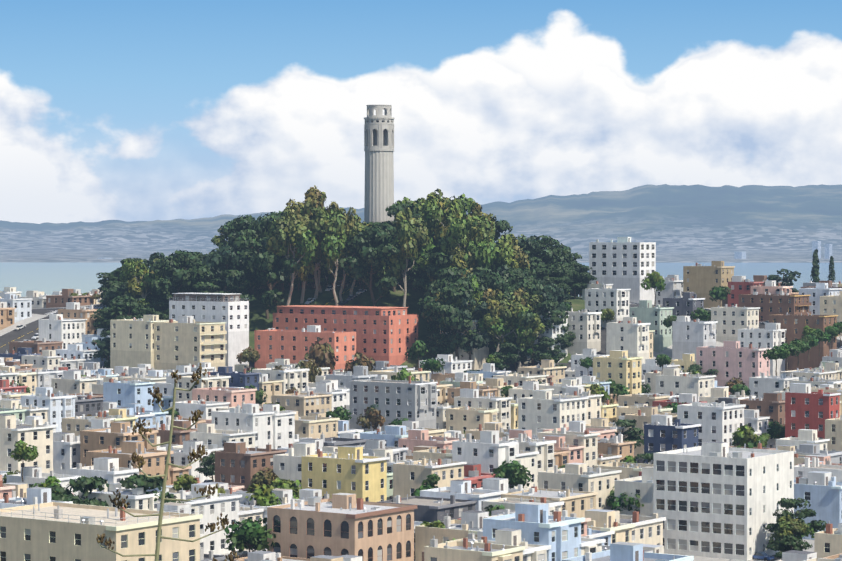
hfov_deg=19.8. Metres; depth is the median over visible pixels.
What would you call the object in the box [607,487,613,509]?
round tree
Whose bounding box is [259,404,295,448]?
building
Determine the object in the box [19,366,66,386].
building
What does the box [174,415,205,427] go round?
building
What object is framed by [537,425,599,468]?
building
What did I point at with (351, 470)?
yellow building
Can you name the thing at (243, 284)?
cypress tree
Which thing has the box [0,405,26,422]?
building
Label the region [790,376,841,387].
building
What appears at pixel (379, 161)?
coit tower
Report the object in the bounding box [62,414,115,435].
building
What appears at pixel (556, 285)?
cypress tree
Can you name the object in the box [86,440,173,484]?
building
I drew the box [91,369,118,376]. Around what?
building
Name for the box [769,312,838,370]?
brown building
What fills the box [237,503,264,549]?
building
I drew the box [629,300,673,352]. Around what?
building
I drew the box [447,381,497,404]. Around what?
building
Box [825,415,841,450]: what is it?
building
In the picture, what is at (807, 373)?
building
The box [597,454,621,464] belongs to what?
building
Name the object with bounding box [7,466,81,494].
building
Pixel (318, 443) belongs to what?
building
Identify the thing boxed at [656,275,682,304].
building
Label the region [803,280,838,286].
building
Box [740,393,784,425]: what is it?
building
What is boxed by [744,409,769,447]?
building
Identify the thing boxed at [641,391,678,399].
building
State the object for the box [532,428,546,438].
building
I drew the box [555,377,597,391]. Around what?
building
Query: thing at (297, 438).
building
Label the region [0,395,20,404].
building
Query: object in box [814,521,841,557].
building
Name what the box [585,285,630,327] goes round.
building
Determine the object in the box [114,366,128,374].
building
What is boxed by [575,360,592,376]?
building
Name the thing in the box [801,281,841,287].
brown building
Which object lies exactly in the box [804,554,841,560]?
building
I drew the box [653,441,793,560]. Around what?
big white building
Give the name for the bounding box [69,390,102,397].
building
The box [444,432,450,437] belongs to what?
building
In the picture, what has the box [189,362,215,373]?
building
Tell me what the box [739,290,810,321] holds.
brown building
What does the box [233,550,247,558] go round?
car
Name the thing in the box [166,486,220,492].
building
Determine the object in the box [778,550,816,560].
building
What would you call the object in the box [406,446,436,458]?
building
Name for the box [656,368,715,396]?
building
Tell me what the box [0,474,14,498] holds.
building
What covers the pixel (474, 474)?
building
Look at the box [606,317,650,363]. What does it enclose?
building
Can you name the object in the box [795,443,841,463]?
building
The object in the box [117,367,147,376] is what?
building
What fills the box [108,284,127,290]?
pine tree
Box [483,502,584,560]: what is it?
building
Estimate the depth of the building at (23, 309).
868.20 m
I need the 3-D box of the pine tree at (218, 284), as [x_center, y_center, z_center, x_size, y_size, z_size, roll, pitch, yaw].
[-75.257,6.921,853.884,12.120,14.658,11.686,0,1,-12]
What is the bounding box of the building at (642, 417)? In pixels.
[624,406,676,456]
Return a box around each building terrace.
[0,502,202,560]
[169,293,248,369]
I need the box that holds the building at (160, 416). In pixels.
[126,403,167,427]
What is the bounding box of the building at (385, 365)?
[372,361,406,370]
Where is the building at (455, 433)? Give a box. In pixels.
[446,430,464,437]
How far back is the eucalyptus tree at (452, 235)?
839.15 m
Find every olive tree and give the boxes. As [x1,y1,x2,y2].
[90,293,100,303]
[236,346,259,368]
[250,467,277,485]
[272,365,283,369]
[285,387,298,393]
[295,356,321,382]
[305,338,335,373]
[344,352,376,373]
[356,406,385,430]
[601,398,613,403]
[725,377,745,391]
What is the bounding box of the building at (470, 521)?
[415,510,488,560]
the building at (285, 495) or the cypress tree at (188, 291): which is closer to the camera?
the building at (285, 495)
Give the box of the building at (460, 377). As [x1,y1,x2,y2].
[440,372,482,387]
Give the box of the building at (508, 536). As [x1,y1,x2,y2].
[470,528,550,560]
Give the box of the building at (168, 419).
[166,415,170,424]
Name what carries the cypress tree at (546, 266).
on the ground
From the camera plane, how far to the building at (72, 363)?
812.74 m
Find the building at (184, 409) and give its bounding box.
[170,399,229,419]
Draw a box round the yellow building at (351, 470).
[301,446,389,501]
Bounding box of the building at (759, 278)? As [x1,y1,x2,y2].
[753,275,781,285]
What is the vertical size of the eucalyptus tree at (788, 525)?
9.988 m
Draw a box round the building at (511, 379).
[493,371,548,385]
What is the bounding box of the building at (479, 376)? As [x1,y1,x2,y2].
[468,373,487,383]
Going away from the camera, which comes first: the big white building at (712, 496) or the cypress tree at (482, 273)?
the big white building at (712, 496)
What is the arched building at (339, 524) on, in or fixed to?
on the ground
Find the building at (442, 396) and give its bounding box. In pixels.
[427,380,452,404]
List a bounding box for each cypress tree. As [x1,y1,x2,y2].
[45,476,108,506]
[90,314,104,330]
[93,305,130,328]
[96,268,132,296]
[97,295,146,335]
[99,280,127,295]
[99,289,127,306]
[101,286,125,306]
[111,258,149,281]
[119,473,183,502]
[127,290,156,304]
[136,307,154,315]
[137,291,157,302]
[147,250,211,299]
[147,304,157,314]
[150,302,168,318]
[150,311,168,319]
[163,289,192,307]
[169,252,203,276]
[192,268,254,302]
[195,451,215,481]
[206,248,219,254]
[210,279,223,283]
[217,217,257,253]
[218,215,269,252]
[231,249,259,293]
[233,214,302,318]
[245,210,290,291]
[274,275,294,292]
[308,271,330,288]
[311,267,337,287]
[329,271,349,286]
[339,226,400,306]
[345,273,356,284]
[354,221,403,297]
[369,203,415,291]
[384,213,435,260]
[401,255,423,290]
[403,261,420,289]
[411,248,478,292]
[417,333,455,360]
[419,266,469,305]
[419,272,461,309]
[421,279,482,349]
[422,228,494,270]
[423,239,495,285]
[424,287,482,359]
[428,326,451,352]
[454,266,512,292]
[478,274,513,326]
[488,335,526,367]
[488,342,497,354]
[491,342,522,370]
[494,220,512,243]
[501,267,542,302]
[501,285,541,332]
[513,268,551,291]
[513,281,568,363]
[518,235,570,276]
[521,250,551,280]
[530,341,565,365]
[532,337,561,351]
[536,261,573,288]
[538,243,581,277]
[538,264,567,284]
[542,277,566,287]
[549,277,568,293]
[556,325,575,347]
[558,283,572,293]
[564,323,575,340]
[565,261,594,298]
[573,272,596,290]
[613,419,643,449]
[634,452,656,463]
[687,364,718,374]
[764,497,826,545]
[766,535,812,558]
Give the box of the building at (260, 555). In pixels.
[236,551,275,560]
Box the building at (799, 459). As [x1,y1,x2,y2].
[777,445,805,465]
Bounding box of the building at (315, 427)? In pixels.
[285,410,339,438]
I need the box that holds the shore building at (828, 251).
[825,244,831,258]
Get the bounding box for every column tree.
[810,249,819,281]
[827,256,835,282]
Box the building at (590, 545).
[579,538,605,555]
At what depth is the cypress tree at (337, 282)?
869.03 m
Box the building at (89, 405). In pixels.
[64,394,104,416]
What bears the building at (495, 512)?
on the ground
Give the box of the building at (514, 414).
[511,398,517,428]
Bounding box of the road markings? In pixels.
[0,292,841,560]
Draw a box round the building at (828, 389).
[811,386,841,414]
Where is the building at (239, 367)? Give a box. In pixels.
[234,364,250,371]
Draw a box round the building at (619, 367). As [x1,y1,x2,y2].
[593,350,642,394]
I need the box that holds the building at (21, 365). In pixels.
[4,357,32,367]
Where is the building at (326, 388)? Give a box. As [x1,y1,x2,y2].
[301,382,346,410]
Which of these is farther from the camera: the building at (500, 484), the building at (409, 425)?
the building at (409, 425)
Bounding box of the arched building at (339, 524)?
[267,493,416,560]
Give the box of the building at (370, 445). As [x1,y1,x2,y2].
[360,439,407,459]
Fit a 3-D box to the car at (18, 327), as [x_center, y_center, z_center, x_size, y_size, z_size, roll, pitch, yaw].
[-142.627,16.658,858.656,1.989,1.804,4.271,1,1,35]
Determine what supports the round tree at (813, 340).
on the ground
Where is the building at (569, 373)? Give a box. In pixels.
[565,370,574,376]
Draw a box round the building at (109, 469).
[69,457,141,489]
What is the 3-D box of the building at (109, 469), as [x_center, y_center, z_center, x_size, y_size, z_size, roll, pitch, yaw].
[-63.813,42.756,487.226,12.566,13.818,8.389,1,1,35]
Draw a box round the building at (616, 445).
[598,432,635,461]
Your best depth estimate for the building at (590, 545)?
377.79 m
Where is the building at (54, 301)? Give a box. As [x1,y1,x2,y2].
[46,289,93,307]
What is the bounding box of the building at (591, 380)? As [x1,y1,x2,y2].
[579,376,611,395]
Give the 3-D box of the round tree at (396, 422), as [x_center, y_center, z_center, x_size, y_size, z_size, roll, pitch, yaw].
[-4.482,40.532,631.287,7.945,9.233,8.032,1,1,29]
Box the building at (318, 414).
[306,412,325,416]
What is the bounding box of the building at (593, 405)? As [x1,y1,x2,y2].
[552,386,603,423]
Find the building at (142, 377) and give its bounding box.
[118,372,165,381]
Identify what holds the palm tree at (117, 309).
on the ground
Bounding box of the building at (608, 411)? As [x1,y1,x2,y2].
[601,398,618,422]
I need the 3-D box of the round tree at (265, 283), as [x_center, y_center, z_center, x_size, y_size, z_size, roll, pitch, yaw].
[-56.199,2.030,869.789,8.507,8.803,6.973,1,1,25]
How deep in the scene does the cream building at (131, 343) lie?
804.84 m
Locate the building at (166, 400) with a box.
[153,396,172,413]
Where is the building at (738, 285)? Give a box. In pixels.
[728,276,763,306]
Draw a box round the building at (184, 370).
[164,365,192,375]
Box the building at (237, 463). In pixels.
[215,441,286,490]
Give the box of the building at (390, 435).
[360,425,407,446]
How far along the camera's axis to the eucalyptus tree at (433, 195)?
883.58 m
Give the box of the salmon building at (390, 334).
[273,305,417,364]
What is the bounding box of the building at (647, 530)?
[601,509,665,545]
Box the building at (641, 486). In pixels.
[614,466,652,516]
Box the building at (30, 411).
[0,399,48,423]
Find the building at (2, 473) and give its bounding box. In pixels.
[0,471,18,477]
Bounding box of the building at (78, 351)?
[56,344,98,361]
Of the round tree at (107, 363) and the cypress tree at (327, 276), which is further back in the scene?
the cypress tree at (327, 276)
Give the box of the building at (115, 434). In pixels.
[80,421,157,466]
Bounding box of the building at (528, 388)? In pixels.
[509,381,553,400]
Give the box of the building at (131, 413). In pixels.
[108,407,154,428]
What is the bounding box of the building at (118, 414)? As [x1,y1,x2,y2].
[94,408,137,427]
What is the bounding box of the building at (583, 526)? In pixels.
[510,504,590,535]
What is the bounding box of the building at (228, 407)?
[218,400,260,410]
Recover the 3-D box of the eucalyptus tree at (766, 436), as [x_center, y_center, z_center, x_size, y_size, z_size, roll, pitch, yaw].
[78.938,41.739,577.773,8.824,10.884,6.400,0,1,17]
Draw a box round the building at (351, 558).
[339,555,361,560]
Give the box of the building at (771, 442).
[767,428,775,447]
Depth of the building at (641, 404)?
657.68 m
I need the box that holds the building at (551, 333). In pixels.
[527,315,568,362]
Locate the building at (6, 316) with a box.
[0,302,15,329]
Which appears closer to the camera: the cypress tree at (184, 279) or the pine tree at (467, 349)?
the pine tree at (467, 349)
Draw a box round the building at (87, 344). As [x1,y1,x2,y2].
[75,337,106,366]
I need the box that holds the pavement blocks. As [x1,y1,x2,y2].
[0,302,841,560]
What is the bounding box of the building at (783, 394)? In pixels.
[773,388,789,399]
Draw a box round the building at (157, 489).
[146,485,172,491]
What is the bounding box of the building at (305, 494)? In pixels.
[293,488,328,500]
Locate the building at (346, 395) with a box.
[309,380,349,407]
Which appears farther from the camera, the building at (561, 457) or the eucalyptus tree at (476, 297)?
the eucalyptus tree at (476, 297)
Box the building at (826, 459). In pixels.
[796,455,841,465]
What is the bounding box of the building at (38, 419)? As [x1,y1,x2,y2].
[20,416,57,432]
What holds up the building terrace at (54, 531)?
on the ground
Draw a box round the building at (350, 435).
[340,432,385,442]
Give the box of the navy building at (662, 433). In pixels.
[644,414,700,463]
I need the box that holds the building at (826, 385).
[820,384,833,387]
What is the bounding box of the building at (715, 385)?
[714,380,728,387]
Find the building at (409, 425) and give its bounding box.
[384,420,445,436]
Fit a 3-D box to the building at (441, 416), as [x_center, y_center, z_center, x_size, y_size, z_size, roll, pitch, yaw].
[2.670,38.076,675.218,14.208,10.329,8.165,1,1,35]
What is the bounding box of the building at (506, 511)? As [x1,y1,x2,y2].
[484,509,511,517]
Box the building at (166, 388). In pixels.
[153,376,178,395]
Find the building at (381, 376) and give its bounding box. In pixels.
[371,374,389,379]
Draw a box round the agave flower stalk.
[96,363,238,560]
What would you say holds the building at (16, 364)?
on the ground
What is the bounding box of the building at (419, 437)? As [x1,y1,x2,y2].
[398,429,465,451]
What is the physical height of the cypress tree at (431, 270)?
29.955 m
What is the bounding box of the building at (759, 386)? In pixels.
[749,371,798,398]
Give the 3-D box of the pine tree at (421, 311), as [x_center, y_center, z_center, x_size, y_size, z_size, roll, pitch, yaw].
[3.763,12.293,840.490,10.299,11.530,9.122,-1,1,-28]
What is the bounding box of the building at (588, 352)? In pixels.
[571,348,609,369]
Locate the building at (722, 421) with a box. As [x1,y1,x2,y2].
[677,401,745,445]
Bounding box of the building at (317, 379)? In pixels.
[308,376,324,387]
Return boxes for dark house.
[663,292,704,320]
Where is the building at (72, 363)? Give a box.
[59,356,86,368]
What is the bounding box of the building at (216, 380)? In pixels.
[174,370,230,401]
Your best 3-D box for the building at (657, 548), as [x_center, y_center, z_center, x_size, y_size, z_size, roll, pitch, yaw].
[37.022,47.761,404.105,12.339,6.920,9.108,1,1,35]
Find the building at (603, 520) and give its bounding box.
[585,509,635,542]
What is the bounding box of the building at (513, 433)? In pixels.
[499,429,531,439]
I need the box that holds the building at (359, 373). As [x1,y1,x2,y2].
[325,366,377,387]
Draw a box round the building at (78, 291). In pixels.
[74,289,94,303]
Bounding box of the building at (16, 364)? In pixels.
[5,361,36,370]
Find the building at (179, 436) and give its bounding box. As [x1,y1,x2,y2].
[149,420,197,444]
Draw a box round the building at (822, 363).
[814,361,841,368]
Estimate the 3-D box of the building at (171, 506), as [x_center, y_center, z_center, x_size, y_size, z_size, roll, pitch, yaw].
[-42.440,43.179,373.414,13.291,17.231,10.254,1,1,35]
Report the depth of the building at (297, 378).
725.21 m
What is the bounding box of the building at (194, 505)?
[166,492,201,513]
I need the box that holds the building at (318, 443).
[277,438,322,452]
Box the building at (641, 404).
[634,403,647,406]
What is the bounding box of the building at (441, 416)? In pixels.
[436,403,453,428]
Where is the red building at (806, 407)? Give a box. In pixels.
[785,383,840,438]
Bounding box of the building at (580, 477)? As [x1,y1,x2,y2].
[538,463,621,509]
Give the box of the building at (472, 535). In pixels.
[445,530,482,542]
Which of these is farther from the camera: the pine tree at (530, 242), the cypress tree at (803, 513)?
the pine tree at (530, 242)
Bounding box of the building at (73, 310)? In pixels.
[58,302,100,334]
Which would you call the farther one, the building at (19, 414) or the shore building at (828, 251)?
the shore building at (828, 251)
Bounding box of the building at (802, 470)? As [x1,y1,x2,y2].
[794,456,841,481]
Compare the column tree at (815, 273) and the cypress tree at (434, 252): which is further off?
the column tree at (815, 273)
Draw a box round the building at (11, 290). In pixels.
[0,287,21,296]
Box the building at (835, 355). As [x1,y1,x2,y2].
[822,349,841,367]
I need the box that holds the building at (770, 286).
[751,280,792,293]
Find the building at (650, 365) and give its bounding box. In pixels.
[642,359,679,374]
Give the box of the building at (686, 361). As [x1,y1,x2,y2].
[670,353,695,371]
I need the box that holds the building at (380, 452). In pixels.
[372,448,406,471]
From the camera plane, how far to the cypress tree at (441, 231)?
855.79 m
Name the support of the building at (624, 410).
on the ground
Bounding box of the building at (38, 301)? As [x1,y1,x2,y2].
[18,291,46,307]
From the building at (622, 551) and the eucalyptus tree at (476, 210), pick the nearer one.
the building at (622, 551)
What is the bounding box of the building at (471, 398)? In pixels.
[454,388,512,428]
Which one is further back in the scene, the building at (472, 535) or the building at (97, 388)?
the building at (97, 388)
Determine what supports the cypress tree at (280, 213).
on the ground
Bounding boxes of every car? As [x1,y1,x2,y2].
[14,325,25,329]
[31,333,38,338]
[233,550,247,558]
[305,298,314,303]
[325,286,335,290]
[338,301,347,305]
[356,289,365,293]
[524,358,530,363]
[752,551,773,560]
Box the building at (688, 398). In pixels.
[652,393,706,407]
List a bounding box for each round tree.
[10,381,29,392]
[104,359,109,367]
[166,409,179,416]
[224,518,275,553]
[245,384,266,404]
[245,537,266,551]
[253,275,272,292]
[284,278,298,289]
[326,406,352,419]
[388,418,407,424]
[404,340,427,367]
[411,484,437,495]
[420,358,444,373]
[422,473,439,485]
[484,504,504,515]
[491,460,531,488]
[498,351,511,368]
[500,385,511,396]
[517,347,532,364]
[546,351,559,364]
[562,302,571,310]
[578,357,592,375]
[606,379,629,397]
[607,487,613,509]
[612,492,643,510]
[641,383,650,393]
[655,354,670,374]
[662,402,686,412]
[663,315,676,327]
[690,307,710,320]
[708,286,730,306]
[730,384,750,395]
[737,441,757,448]
[762,346,789,375]
[767,421,784,447]
[776,343,799,370]
[790,339,810,365]
[800,335,818,360]
[810,329,831,355]
[824,326,838,350]
[833,321,841,346]
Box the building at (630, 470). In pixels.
[594,459,652,478]
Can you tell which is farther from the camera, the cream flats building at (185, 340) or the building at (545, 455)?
the cream flats building at (185, 340)
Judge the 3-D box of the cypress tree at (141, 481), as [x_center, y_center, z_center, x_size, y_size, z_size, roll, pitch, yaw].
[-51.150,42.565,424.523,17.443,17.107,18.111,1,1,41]
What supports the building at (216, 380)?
on the ground
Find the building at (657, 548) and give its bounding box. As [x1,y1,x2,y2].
[643,544,687,555]
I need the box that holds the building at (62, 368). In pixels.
[58,367,67,370]
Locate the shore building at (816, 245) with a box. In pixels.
[812,241,820,258]
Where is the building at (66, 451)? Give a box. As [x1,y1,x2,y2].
[53,432,79,474]
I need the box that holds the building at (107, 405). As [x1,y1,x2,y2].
[102,401,116,413]
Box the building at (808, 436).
[776,429,829,449]
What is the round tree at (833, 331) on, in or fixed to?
on the ground
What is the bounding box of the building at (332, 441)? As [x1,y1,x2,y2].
[316,432,367,446]
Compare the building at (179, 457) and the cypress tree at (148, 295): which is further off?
the cypress tree at (148, 295)
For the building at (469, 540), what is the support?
on the ground
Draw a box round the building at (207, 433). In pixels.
[190,423,257,447]
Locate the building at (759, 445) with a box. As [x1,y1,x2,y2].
[729,441,775,449]
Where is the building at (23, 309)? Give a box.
[0,294,32,322]
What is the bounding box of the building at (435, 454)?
[413,447,451,460]
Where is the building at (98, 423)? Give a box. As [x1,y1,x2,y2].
[85,418,132,429]
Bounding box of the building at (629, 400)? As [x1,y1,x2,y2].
[618,392,669,405]
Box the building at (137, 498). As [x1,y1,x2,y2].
[78,482,166,510]
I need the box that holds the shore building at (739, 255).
[734,252,745,258]
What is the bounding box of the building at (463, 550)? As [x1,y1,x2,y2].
[424,536,524,560]
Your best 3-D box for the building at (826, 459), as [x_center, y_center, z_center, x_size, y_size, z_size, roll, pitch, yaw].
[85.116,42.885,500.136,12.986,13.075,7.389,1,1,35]
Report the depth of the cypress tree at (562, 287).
862.33 m
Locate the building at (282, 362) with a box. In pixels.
[266,358,294,367]
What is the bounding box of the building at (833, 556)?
[824,553,841,558]
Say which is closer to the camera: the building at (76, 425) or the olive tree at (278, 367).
the building at (76, 425)
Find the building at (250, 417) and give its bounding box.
[212,403,273,448]
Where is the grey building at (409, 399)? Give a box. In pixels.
[350,376,437,431]
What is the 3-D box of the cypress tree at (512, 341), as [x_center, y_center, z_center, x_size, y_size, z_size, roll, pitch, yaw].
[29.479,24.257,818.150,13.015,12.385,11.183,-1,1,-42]
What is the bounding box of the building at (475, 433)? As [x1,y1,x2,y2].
[465,422,511,439]
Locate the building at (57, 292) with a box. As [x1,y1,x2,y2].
[43,291,61,295]
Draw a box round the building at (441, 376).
[431,370,454,383]
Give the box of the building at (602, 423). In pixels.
[586,418,624,438]
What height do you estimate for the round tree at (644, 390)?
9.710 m
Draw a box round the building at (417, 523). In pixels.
[414,521,430,560]
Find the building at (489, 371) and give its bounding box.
[467,363,510,379]
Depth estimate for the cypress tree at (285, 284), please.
870.45 m
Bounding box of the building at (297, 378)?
[252,365,309,393]
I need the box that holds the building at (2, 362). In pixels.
[0,357,4,365]
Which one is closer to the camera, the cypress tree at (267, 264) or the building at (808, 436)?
the building at (808, 436)
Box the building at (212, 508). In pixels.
[158,483,241,554]
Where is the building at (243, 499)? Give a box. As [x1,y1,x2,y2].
[232,491,290,525]
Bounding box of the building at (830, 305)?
[820,291,841,335]
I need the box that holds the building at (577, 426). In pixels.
[543,421,616,438]
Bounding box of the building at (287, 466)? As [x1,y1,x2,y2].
[273,442,333,486]
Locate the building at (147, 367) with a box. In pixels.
[138,364,178,375]
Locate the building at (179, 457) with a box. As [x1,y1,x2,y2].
[163,440,210,481]
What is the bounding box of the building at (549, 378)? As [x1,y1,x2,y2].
[546,375,553,382]
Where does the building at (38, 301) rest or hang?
on the ground
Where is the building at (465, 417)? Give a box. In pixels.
[446,402,498,433]
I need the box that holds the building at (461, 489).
[420,479,507,510]
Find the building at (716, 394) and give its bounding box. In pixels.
[699,388,755,403]
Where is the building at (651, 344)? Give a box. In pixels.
[649,330,654,358]
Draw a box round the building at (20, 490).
[3,482,27,497]
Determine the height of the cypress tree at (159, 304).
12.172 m
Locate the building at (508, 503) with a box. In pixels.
[483,497,563,515]
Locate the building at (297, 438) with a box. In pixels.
[294,434,311,442]
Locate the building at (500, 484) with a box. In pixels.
[474,478,523,492]
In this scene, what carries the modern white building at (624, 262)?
on the ground
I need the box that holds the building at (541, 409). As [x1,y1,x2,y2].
[518,390,588,434]
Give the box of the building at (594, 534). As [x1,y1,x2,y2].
[587,526,614,545]
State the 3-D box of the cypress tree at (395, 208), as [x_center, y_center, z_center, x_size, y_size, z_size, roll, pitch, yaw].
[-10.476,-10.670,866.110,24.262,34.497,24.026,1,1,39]
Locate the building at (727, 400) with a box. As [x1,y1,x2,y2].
[718,397,739,403]
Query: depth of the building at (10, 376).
744.35 m
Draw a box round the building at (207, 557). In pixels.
[200,545,225,560]
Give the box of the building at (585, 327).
[564,308,601,354]
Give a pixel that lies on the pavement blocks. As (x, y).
(666, 351)
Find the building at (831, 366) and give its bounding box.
[800,362,841,379]
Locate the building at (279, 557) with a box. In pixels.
[234,553,309,560]
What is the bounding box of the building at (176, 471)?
[169,465,191,483]
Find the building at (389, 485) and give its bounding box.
[387,472,392,499]
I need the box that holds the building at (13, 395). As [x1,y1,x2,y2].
[0,389,34,398]
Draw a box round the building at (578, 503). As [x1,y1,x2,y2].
[501,484,597,517]
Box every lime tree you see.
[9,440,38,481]
[29,476,60,492]
[137,299,149,304]
[171,474,197,491]
[218,487,225,495]
[244,483,281,511]
[265,402,284,410]
[270,477,301,498]
[333,270,346,288]
[391,367,419,380]
[398,271,410,280]
[420,520,444,527]
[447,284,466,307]
[470,274,483,300]
[485,354,499,363]
[539,353,555,362]
[589,383,609,399]
[600,308,614,329]
[621,455,636,462]
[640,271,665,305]
[732,424,767,447]
[802,325,815,334]
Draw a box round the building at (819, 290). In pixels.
[799,283,841,314]
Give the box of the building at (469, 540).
[422,539,475,560]
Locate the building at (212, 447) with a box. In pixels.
[171,442,223,479]
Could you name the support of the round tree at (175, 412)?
on the ground
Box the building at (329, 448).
[322,446,368,455]
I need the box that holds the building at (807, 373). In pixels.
[780,368,836,379]
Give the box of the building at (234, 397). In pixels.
[192,386,256,406]
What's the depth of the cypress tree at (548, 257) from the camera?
870.58 m
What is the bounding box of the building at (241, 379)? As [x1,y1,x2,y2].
[210,366,260,390]
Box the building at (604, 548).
[581,536,609,550]
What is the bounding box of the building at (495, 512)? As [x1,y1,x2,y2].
[457,509,514,519]
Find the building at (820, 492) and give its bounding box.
[794,471,841,539]
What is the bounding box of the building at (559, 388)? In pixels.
[539,379,585,394]
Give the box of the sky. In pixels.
[0,0,841,223]
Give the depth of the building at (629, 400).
662.84 m
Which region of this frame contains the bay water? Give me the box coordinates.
[0,262,841,296]
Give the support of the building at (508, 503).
on the ground
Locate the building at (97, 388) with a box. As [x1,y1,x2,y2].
[92,377,140,393]
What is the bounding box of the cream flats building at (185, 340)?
[154,316,226,370]
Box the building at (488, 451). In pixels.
[452,430,516,488]
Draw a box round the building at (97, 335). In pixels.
[82,328,109,342]
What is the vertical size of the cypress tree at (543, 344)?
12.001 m
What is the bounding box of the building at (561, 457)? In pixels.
[554,450,570,467]
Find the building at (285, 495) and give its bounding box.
[272,488,306,502]
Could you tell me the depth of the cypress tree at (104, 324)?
832.99 m
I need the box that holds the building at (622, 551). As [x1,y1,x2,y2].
[562,542,693,560]
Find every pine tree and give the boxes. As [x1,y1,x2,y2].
[91,337,109,365]
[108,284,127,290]
[138,252,164,269]
[158,295,167,302]
[192,280,223,292]
[199,253,210,260]
[202,245,247,290]
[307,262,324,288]
[320,263,333,289]
[417,302,426,314]
[444,296,494,359]
[446,332,471,352]
[497,264,510,275]
[508,344,531,369]
[517,235,545,264]
[532,285,567,315]
[538,278,554,285]
[553,287,571,304]
[764,269,800,291]
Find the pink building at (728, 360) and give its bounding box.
[696,341,771,393]
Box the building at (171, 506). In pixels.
[157,502,200,521]
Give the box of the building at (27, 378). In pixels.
[0,366,36,392]
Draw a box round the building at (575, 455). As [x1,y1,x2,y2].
[543,435,584,462]
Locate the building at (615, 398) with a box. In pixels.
[609,385,617,403]
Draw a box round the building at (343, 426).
[337,420,357,437]
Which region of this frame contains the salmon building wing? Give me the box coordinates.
[254,325,355,373]
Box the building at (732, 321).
[711,304,759,342]
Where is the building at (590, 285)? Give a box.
[582,281,612,299]
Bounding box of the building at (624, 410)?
[617,404,672,418]
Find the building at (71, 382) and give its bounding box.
[51,370,102,394]
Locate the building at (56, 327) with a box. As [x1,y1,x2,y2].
[39,314,86,348]
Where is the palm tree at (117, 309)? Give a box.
[110,303,125,316]
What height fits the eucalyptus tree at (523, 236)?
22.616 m
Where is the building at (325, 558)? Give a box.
[310,555,342,560]
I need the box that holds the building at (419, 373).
[368,365,430,381]
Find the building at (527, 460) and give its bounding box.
[515,442,538,489]
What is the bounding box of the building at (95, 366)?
[68,362,112,372]
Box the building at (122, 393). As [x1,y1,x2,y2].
[103,379,154,410]
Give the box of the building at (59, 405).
[21,387,76,431]
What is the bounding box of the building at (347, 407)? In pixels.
[346,405,349,428]
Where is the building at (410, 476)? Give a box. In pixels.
[393,456,466,497]
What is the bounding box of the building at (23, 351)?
[0,347,40,363]
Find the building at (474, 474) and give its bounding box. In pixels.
[463,463,495,488]
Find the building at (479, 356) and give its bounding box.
[440,320,488,369]
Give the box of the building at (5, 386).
[0,379,27,392]
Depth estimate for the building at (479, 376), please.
719.79 m
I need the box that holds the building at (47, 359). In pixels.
[21,350,61,369]
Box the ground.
[0,184,841,560]
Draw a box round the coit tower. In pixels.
[364,105,394,222]
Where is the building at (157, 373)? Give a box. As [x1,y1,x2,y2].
[148,370,168,376]
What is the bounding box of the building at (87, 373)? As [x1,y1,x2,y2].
[76,369,105,376]
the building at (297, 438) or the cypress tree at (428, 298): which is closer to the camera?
the building at (297, 438)
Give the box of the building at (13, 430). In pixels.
[0,414,55,473]
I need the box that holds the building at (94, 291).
[81,289,102,303]
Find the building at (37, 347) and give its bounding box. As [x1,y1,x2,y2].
[9,337,62,354]
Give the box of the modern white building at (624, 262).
[589,237,655,303]
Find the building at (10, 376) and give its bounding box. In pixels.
[0,371,18,384]
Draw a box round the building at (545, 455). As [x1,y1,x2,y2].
[499,432,555,487]
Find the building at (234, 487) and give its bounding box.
[171,474,244,491]
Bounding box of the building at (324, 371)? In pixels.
[281,360,329,380]
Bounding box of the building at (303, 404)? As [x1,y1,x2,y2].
[272,390,332,415]
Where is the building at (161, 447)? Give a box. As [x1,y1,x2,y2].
[157,436,178,449]
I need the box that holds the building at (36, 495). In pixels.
[0,487,72,507]
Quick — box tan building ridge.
[683,261,734,307]
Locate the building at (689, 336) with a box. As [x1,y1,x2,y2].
[672,316,717,359]
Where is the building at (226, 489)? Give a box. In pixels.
[206,482,242,493]
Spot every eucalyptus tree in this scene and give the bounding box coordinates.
[2,470,20,482]
[119,258,165,298]
[151,256,170,268]
[192,276,218,292]
[211,225,230,246]
[255,227,268,238]
[265,206,317,305]
[286,185,330,298]
[286,194,332,302]
[303,188,339,292]
[308,207,360,305]
[326,208,374,300]
[340,219,373,298]
[377,207,437,306]
[394,198,424,219]
[395,197,437,234]
[416,253,460,278]
[421,196,476,243]
[426,188,464,214]
[431,193,476,232]
[434,288,470,327]
[440,217,492,269]
[442,251,494,270]
[447,268,479,300]
[452,213,496,267]
[462,202,495,248]
[470,287,514,369]
[483,291,537,369]
[492,231,529,270]
[492,254,530,272]
[496,234,533,244]
[496,287,542,362]
[502,287,544,371]
[733,433,769,447]
[767,515,815,548]
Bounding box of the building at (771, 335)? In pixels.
[738,323,785,375]
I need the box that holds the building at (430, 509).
[379,494,476,521]
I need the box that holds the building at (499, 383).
[476,378,513,396]
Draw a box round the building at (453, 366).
[419,354,472,379]
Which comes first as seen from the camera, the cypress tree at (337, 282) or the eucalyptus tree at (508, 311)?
the eucalyptus tree at (508, 311)
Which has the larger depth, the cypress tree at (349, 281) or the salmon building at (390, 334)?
the cypress tree at (349, 281)
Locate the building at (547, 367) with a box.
[518,359,566,382]
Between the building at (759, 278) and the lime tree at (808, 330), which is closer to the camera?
the lime tree at (808, 330)
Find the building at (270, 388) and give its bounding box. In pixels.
[258,374,283,406]
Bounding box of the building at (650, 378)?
[645,369,690,393]
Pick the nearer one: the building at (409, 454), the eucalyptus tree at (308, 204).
the building at (409, 454)
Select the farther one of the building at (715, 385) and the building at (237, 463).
the building at (715, 385)
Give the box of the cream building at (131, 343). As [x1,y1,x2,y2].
[110,315,175,372]

